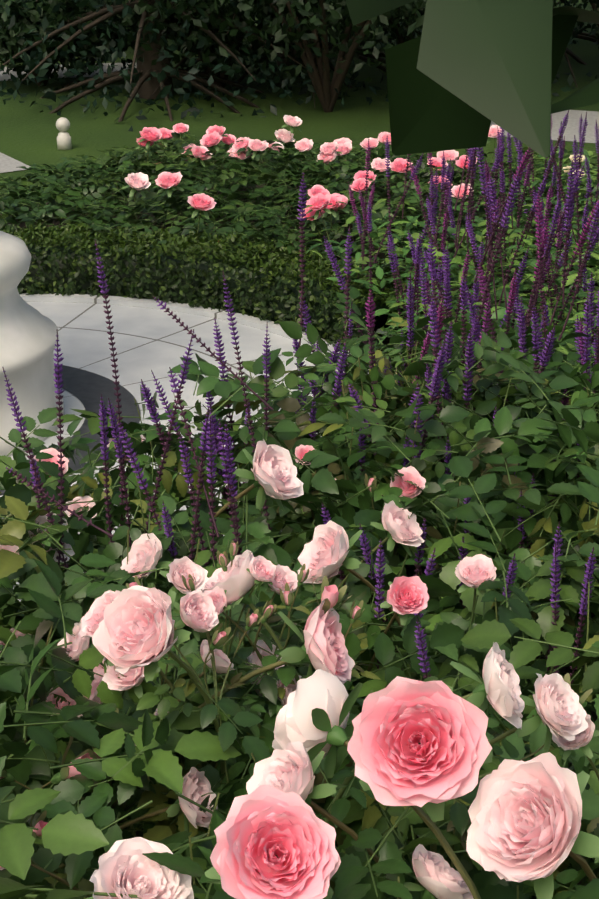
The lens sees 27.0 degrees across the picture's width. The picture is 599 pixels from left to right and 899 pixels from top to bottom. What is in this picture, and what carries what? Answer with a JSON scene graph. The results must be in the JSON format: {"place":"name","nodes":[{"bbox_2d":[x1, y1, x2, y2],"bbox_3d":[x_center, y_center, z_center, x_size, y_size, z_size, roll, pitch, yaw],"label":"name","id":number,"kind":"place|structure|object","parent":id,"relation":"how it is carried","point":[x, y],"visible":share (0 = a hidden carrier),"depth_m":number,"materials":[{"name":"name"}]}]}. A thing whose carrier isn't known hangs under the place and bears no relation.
{"place":"outdoors","nodes":[
{"label":"outdoors","id":0,"kind":"place"},
{"bbox_2d":[0,115,597,270],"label":"rose","id":1,"kind":"object","parent":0,"point":[321,196],"depth_m":6.63,"materials":[{"name":"plant"}]},
{"bbox_2d":[0,154,598,898],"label":"rose","id":2,"kind":"object","parent":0,"point":[414,742],"depth_m":1.32,"materials":[{"name":"green plant"}]},
{"bbox_2d":[0,0,598,352],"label":"lawn","id":3,"kind":"structure","parent":0,"point":[28,135],"depth_m":10.40,"materials":[{"name":"green plant"}]},
{"bbox_2d":[56,117,71,149],"bbox_3d":[-1.739,-2.332,9.206,0.106,0.229,0.106,0,22,1],"label":"stone ornament","id":4,"kind":"object","parent":3,"relation":"on","point":[63,136],"visible":1,"depth_m":9.18,"materials":[{"name":"white stone"}]},
{"bbox_2d":[0,293,368,601],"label":"paving circle","id":5,"kind":"object","parent":3,"relation":"on","point":[148,339],"visible":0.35,"depth_m":4.89,"materials":[{"name":"stone"}]},
{"bbox_2d":[0,231,63,456],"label":"stone pedestal","id":6,"kind":"object","parent":5,"relation":"on","point":[28,337],"visible":0.94,"depth_m":3.84,"materials":[{"name":"white stone"}]},
{"bbox_2d":[0,364,139,493],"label":"shadowed floor","id":7,"kind":"structure","parent":5,"relation":"on","point":[87,389],"depth_m":4.29,"materials":[{"name":"stone"}]},
{"bbox_2d":[0,220,443,347],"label":"boxwood hedge","id":8,"kind":"object","parent":3,"relation":"on","point":[181,271],"visible":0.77,"depth_m":5.33,"materials":[{"name":"green plant"}]},
{"bbox_2d":[0,63,598,172],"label":"garden paths","id":9,"kind":"structure","parent":3,"relation":"on","point":[8,164],"depth_m":10.04,"materials":[{"name":"grey stone"}]},
{"bbox_2d":[0,0,598,131],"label":"trees","id":10,"kind":"object","parent":3,"relation":"on","point":[327,94],"visible":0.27,"depth_m":10.73,"materials":[{"name":"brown plant"}]},
{"bbox_2d":[1,184,598,895],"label":"soil bed","id":11,"kind":"object","parent":3,"relation":"on","point":[385,342],"depth_m":6.61,"materials":[{"name":"brown soil"}]},
{"bbox_2d":[0,132,598,277],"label":"rose foliage","id":12,"kind":"object","parent":11,"relation":"on","point":[52,209],"visible":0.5,"depth_m":6.33,"materials":[{"name":"green plant"}]},
{"bbox_2d":[0,286,598,898],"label":"rose foliage","id":13,"kind":"object","parent":11,"relation":"on","point":[72,838],"visible":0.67,"depth_m":1.98,"materials":[{"name":"green plant"}]},
{"bbox_2d":[3,110,598,688],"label":"purple salvia flowers","id":14,"kind":"object","parent":11,"relation":"on","point":[495,214],"visible":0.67,"depth_m":2.86,"materials":[{"name":"purple plant"}]},
{"bbox_2d":[5,145,598,894],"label":"perennial foliage","id":15,"kind":"object","parent":11,"relation":"on","point":[375,685],"visible":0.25,"depth_m":4.23,"materials":[{"name":"green plant"}]},
{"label":"near tree trunk","id":16,"kind":"object","parent":3,"relation":"on","visible":0},
{"bbox_2d":[346,0,598,157],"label":"leaves","id":17,"kind":"object","parent":16,"relation":"on","point":[462,74],"visible":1,"depth_m":0.36,"materials":[{"name":"green plant"}]}
]}

